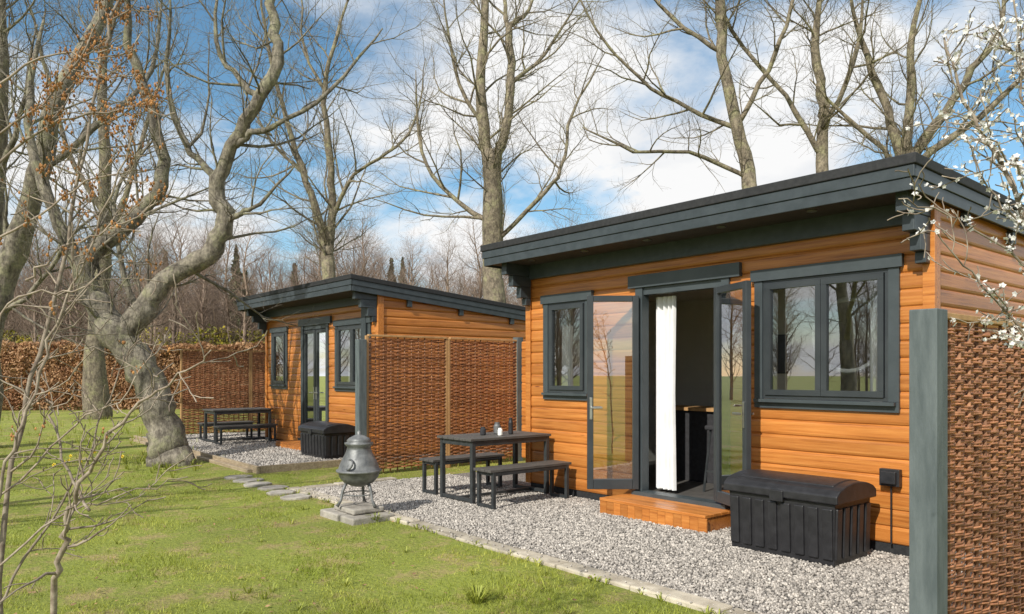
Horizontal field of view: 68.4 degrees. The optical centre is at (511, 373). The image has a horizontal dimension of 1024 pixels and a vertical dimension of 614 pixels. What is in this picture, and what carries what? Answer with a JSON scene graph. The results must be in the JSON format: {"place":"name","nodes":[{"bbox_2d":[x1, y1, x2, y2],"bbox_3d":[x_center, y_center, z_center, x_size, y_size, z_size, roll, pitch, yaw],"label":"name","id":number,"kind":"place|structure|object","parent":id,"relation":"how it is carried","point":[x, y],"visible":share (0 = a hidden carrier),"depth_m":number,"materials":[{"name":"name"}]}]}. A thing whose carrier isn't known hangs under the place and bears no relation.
{"place":"outdoors","nodes":[
{"label":"outdoors","id":0,"kind":"place"},
{"bbox_2d":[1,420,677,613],"bbox_3d":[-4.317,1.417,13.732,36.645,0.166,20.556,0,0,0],"label":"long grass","id":1,"kind":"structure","parent":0,"point":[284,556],"depth_m":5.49,"materials":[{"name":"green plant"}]},
{"bbox_2d":[188,431,512,464],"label":"gravel patio","id":2,"kind":"structure","parent":0,"point":[255,433],"depth_m":14.00,"materials":[{"name":"grey gravel"}]},
{"bbox_2d":[197,421,253,440],"bbox_3d":[-6.200,1.238,16.352,1.120,0.375,0.312,0,0,-40],"label":"outdoor bench","id":3,"kind":"object","parent":2,"relation":"on","point":[201,424],"visible":0.78,"depth_m":16.22,"materials":[{"name":"wood"}]},
{"bbox_2d":[202,407,271,442],"bbox_3d":[-5.783,1.083,15.887,1.230,0.685,0.682,0,0,-40],"label":"outdoor table","id":4,"kind":"object","parent":2,"relation":"on","point":[258,410],"visible":0.97,"depth_m":15.74,"materials":[{"name":"metal"}]},
{"bbox_2d":[143,432,341,465],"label":"gravel stones","id":5,"kind":"object","parent":2,"relation":"on","point":[261,449],"visible":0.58,"depth_m":13.88,"materials":[{"name":"grey gravel"}]},
{"bbox_2d":[213,423,277,444],"bbox_3d":[-5.437,1.238,15.414,1.220,0.375,0.312,0,0,-40],"label":"outdoor bench","id":6,"kind":"object","parent":2,"relation":"on","point":[244,426],"visible":0.91,"depth_m":15.24,"materials":[{"name":"wood"}]},
{"bbox_2d":[298,421,354,458],"bbox_3d":[-3.194,1.133,13.033,0.665,0.583,1.010,0,0,-40],"label":"storage box","id":7,"kind":"object","parent":2,"relation":"on","point":[323,439],"visible":0.93,"depth_m":12.69,"materials":[{"name":"black plastic"}]},
{"bbox_2d":[0,389,724,613],"bbox_3d":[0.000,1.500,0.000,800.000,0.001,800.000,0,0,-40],"label":"ground","id":8,"kind":"structure","parent":0,"point":[286,545],"depth_m":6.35,"materials":[{"name":"green plant"}]},
{"bbox_2d":[0,0,103,241],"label":"bare tree","id":9,"kind":"object","parent":8,"relation":"on","point":[5,62],"visible":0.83,"depth_m":12.84,"materials":[{"name":"brown plant"}]},
{"bbox_2d":[22,452,123,471],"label":"daffodils","id":10,"kind":"object","parent":8,"relation":"on","point":[70,456],"visible":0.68,"depth_m":11.32,"materials":[{"name":"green plant"}]},
{"bbox_2d":[0,0,221,419],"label":"bare tree","id":11,"kind":"object","parent":8,"relation":"on","point":[12,256],"visible":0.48,"depth_m":14.93,"materials":[{"name":"brown plant"}]},
{"bbox_2d":[7,0,215,419],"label":"bare tree","id":12,"kind":"object","parent":8,"relation":"on","point":[94,379],"visible":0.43,"depth_m":24.73,"materials":[{"name":"brown plant"}]},
{"bbox_2d":[0,339,264,410],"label":"beech hedge","id":13,"kind":"object","parent":8,"relation":"on","point":[14,363],"visible":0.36,"depth_m":30.97,"materials":[{"name":"brown plant"}]},
{"bbox_2d":[2,324,264,367],"bbox_3d":[-18.085,-0.903,35.640,17.075,2.921,4.762,0,0,4],"label":"gorse bush","id":14,"kind":"object","parent":8,"relation":"on","point":[212,335],"visible":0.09,"depth_m":35.19,"materials":[{"name":"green plant"}]},
{"bbox_2d":[0,0,267,613],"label":"sea buckthorn shrub","id":15,"kind":"object","parent":8,"relation":"on","point":[68,512],"visible":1,"depth_m":2.44,"materials":[{"name":"brown plant"}]},
{"bbox_2d":[180,349,264,433],"bbox_3d":[-5.871,0.461,19.279,4.978,2.078,0.060,0,0,-40],"label":"woven fence","id":16,"kind":"object","parent":8,"relation":"on","point":[233,368],"visible":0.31,"depth_m":18.29,"materials":[{"name":"brown wicker"}]},
{"bbox_2d":[0,0,457,467],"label":"gnarled tree","id":17,"kind":"object","parent":8,"relation":"on","point":[166,435],"visible":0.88,"depth_m":12.30,"materials":[{"name":"brown plant"}]},
{"bbox_2d":[225,244,242,334],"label":"conifer tree","id":18,"kind":"object","parent":8,"relation":"on","point":[236,272],"visible":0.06,"depth_m":55.78,"materials":[{"name":"green plant"}]},
{"bbox_2d":[130,435,341,473],"bbox_3d":[-5.383,1.469,14.752,2.180,0.162,7.400,0,0,-40],"label":"timber edging","id":19,"kind":"object","parent":8,"relation":"on","point":[230,463],"visible":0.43,"depth_m":11.87,"materials":[{"name":"brown wood"}]},
{"bbox_2d":[209,366,264,407],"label":"undergrowth","id":20,"kind":"object","parent":8,"relation":"on","point":[237,391],"depth_m":31.61,"materials":[{"name":"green plant"}]},
{"bbox_2d":[235,270,258,340],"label":"conifer tree","id":21,"kind":"object","parent":8,"relation":"on","point":[246,273],"visible":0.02,"depth_m":47.75,"materials":[{"name":"green plant"}]},
{"bbox_2d":[224,475,311,499],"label":"stepping stone path","id":22,"kind":"structure","parent":8,"relation":"on","point":[248,480],"depth_m":9.82,"materials":[{"name":"grey stone"}]},
{"bbox_2d":[291,263,299,284],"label":"conifer tree","id":23,"kind":"object","parent":8,"relation":"on","point":[293,274],"visible":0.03,"depth_m":51.90,"materials":[{"name":"plant"}]},
{"bbox_2d":[0,190,646,402],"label":"woodland","id":24,"kind":"object","parent":8,"relation":"on","point":[211,307],"visible":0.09,"depth_m":36.73,"materials":[{"name":"brown plant"}]},
{"bbox_2d":[181,0,473,279],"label":"bare tree","id":25,"kind":"object","parent":8,"relation":"on","point":[325,239],"visible":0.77,"depth_m":24.04,"materials":[{"name":"brown plant"}]},
{"bbox_2d":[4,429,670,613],"bbox_3d":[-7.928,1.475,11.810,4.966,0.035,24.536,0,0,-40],"label":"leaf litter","id":26,"kind":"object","parent":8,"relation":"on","point":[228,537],"visible":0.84,"depth_m":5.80,"materials":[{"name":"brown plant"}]},
{"bbox_2d":[320,431,394,525],"bbox_3d":[-1.607,1.062,7.845,0.520,0.935,0.700,0,0,-40],"label":"chiminea","id":27,"kind":"object","parent":8,"relation":"on","point":[358,466],"visible":0.95,"depth_m":7.73,"materials":[{"name":"metal"}]},
{"bbox_2d":[236,274,525,455],"bbox_3d":[-2.441,-0.063,15.822,4.830,3.126,5.270,0,0,-40],"label":"wooden cabin","id":28,"kind":"object","parent":8,"relation":"on","point":[309,371],"visible":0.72,"depth_m":14.02,"materials":[{"name":"wood"}]},
{"bbox_2d":[273,332,284,384],"bbox_3d":[-4.887,-0.318,15.922,0.104,1.099,0.654,0,0,-40],"label":"window frame","id":29,"kind":"structure","parent":28,"relation":"in","point":[275,335],"depth_m":16.09,"materials":[{"name":"paint"}]},
{"bbox_2d":[337,323,367,386],"bbox_3d":[-2.816,-0.318,13.417,0.104,1.099,1.154,0,0,-40],"label":"window frame","id":30,"kind":"structure","parent":28,"relation":"in","point":[352,328],"depth_m":13.45,"materials":[{"name":"paint"}]},
{"bbox_2d":[387,258,395,281],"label":"conifer tree","id":31,"kind":"object","parent":8,"relation":"on","point":[391,268],"visible":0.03,"depth_m":49.93,"materials":[{"name":"plant"}]},
{"bbox_2d":[399,257,407,283],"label":"conifer tree","id":32,"kind":"object","parent":8,"relation":"on","point":[403,264],"visible":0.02,"depth_m":61.88,"materials":[{"name":"plant"}]},
{"bbox_2d":[355,334,516,471],"bbox_3d":[-1.081,0.471,11.951,3.053,2.098,0.124,0,0,-40],"label":"woven fence","id":33,"kind":"object","parent":8,"relation":"on","point":[365,351],"visible":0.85,"depth_m":11.76,"materials":[{"name":"brown wicker"}]},
{"bbox_2d":[341,0,661,302],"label":"bare tree","id":34,"kind":"object","parent":8,"relation":"on","point":[492,217],"visible":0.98,"depth_m":21.77,"materials":[{"name":"brown plant"}]},
{"bbox_2d":[513,337,525,460],"bbox_3d":[0.881,0.440,12.016,0.130,2.120,2.560,0,0,-40],"label":"fence post","id":35,"kind":"object","parent":8,"relation":"on","point":[521,385],"visible":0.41,"depth_m":12.88,"materials":[{"name":"grey paint"}]},
{"bbox_2d":[287,477,757,613],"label":"stone kerb","id":36,"kind":"structure","parent":8,"relation":"on","point":[683,598],"depth_m":5.71,"materials":[{"name":"stone"}]},
{"bbox_2d":[293,488,755,613],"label":"gravel stones","id":37,"kind":"object","parent":8,"relation":"on","point":[680,603],"visible":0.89,"depth_m":6.45,"materials":[{"name":"grey gravel"}]},
{"bbox_2d":[511,0,825,211],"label":"lichened tree","id":38,"kind":"object","parent":8,"relation":"on","point":[747,172],"visible":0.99,"depth_m":16.11,"materials":[{"name":"brown plant"}]},
{"bbox_2d":[690,0,959,172],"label":"lichened tree","id":39,"kind":"object","parent":8,"relation":"on","point":[821,152],"visible":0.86,"depth_m":16.40,"materials":[{"name":"brown plant"}]},
{"bbox_2d":[773,0,1023,175],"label":"lichened tree","id":40,"kind":"object","parent":8,"relation":"on","point":[899,144],"visible":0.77,"depth_m":16.08,"materials":[{"name":"brown plant"}]},
{"bbox_2d":[887,0,1023,407],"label":"blackthorn shrub","id":41,"kind":"object","parent":8,"relation":"on","point":[1017,218],"visible":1,"depth_m":2.27,"materials":[{"name":"white plant"}]},
{"bbox_2d":[909,308,1023,613],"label":"woven fence","id":42,"kind":"object","parent":8,"relation":"on","point":[932,431],"visible":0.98,"depth_m":3.79,"materials":[{"name":"brown wicker"}]},
{"bbox_2d":[0,0,1023,304],"label":"sky","id":43,"kind":"structure","parent":0,"point":[690,64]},
{"bbox_2d":[308,472,1020,613],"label":"gravel patio","id":44,"kind":"structure","parent":0,"point":[507,479],"depth_m":5.97,"materials":[{"name":"grey gravel"}]},
{"bbox_2d":[419,452,504,494],"bbox_3d":[-0.625,1.268,9.608,1.120,0.435,0.312,0,0,-40],"label":"outdoor bench","id":45,"kind":"object","parent":44,"relation":"on","point":[487,457],"visible":0.97,"depth_m":9.38,"materials":[{"name":"metal"}]},
{"bbox_2d":[437,431,550,503],"bbox_3d":[-0.208,1.113,9.143,1.230,0.745,0.682,0,0,-40],"label":"outdoor table","id":46,"kind":"object","parent":44,"relation":"on","point":[472,441],"visible":0.98,"depth_m":8.99,"materials":[{"name":"wood"}]},
{"bbox_2d":[480,427,485,434],"bbox_3d":[-0.348,0.689,9.054,0.070,0.100,0.070,0,0,-40],"label":"table jar","id":47,"kind":"object","parent":46,"relation":"on","point":[482,430],"visible":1,"depth_m":9.03,"materials":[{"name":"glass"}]},
{"bbox_2d":[494,422,500,433],"bbox_3d":[-0.181,0.669,9.244,0.090,0.140,0.090,0,0,-40],"label":"table jar","id":48,"kind":"object","parent":46,"relation":"on","point":[497,425],"visible":0.81,"depth_m":9.21,"materials":[{"name":"metal"}]},
{"bbox_2d":[498,428,502,435],"bbox_3d":[-0.141,0.694,8.991,0.060,0.090,0.060,0,0,-40],"label":"table jar","id":49,"kind":"object","parent":46,"relation":"on","point":[500,431],"visible":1,"depth_m":8.97,"materials":[{"name":"white ceramic"}]},
{"bbox_2d":[508,418,512,433],"bbox_3d":[-0.015,0.639,9.200,0.060,0.200,0.060,0,0,-40],"label":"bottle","id":50,"kind":"object","parent":46,"relation":"on","point":[510,426],"visible":1,"depth_m":9.18,"materials":[{"name":"black plastic"}]},
{"bbox_2d":[473,460,571,509],"bbox_3d":[0.138,1.268,8.669,1.220,0.435,0.312,0,0,-40],"label":"outdoor bench","id":51,"kind":"object","parent":44,"relation":"on","point":[493,472],"visible":1,"depth_m":8.51,"materials":[{"name":"wood"}]},
{"bbox_2d":[480,152,1023,556],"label":"wooden cabin","id":52,"kind":"object","parent":44,"relation":"on","point":[640,325],"visible":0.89,"depth_m":7.32,"materials":[{"name":"wood"}]},
{"bbox_2d":[548,300,584,392],"bbox_3d":[0.688,-0.318,9.178,0.104,1.099,0.654,0,0,-40],"label":"window frame","id":53,"kind":"structure","parent":52,"relation":"in","point":[552,308],"depth_m":9.20,"materials":[{"name":"paint"}]},
{"bbox_2d":[675,405,713,483],"bbox_3d":[2.424,0.855,9.146,0.470,0.890,1.290,0,0,-40],"label":"kitchen counter","id":54,"kind":"object","parent":52,"relation":"on","point":[692,433],"visible":0.27,"depth_m":9.12,"materials":[{"name":"wood"}]},
{"bbox_2d":[703,425,713,491],"bbox_3d":[2.380,0.791,8.273,0.411,1.022,0.402,0,0,-40],"label":"bar stool","id":55,"kind":"object","parent":52,"relation":"on","point":[710,428],"visible":0.16,"depth_m":8.28,"materials":[{"name":"metal"}]},
{"bbox_2d":[773,334,791,373],"bbox_3d":[3.075,-0.225,8.737,0.023,0.450,0.350,0,0,-40],"label":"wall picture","id":56,"kind":"object","parent":52,"relation":"attached to","point":[782,353],"depth_m":8.67,"materials":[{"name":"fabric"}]},
{"bbox_2d":[763,268,887,401],"bbox_3d":[2.759,-0.318,6.673,0.104,1.099,1.154,0,0,-40],"label":"window frame","id":57,"kind":"structure","parent":52,"relation":"in","point":[822,283],"depth_m":6.63,"materials":[{"name":"paint"}]},
{"bbox_2d":[811,297,869,373],"bbox_3d":[3.068,-0.350,6.883,0.043,0.703,0.703,0,0,-40],"label":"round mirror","id":58,"kind":"object","parent":52,"relation":"attached to","point":[866,303],"visible":0.52,"depth_m":6.88,"materials":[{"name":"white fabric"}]},
{"bbox_2d":[724,469,875,566],"bbox_3d":[2.381,1.163,6.289,0.665,0.643,1.010,0,0,-40],"label":"storage box","id":59,"kind":"object","parent":44,"relation":"on","point":[823,520],"visible":1,"depth_m":6.02,"materials":[{"name":"black plastic"}]}
]}

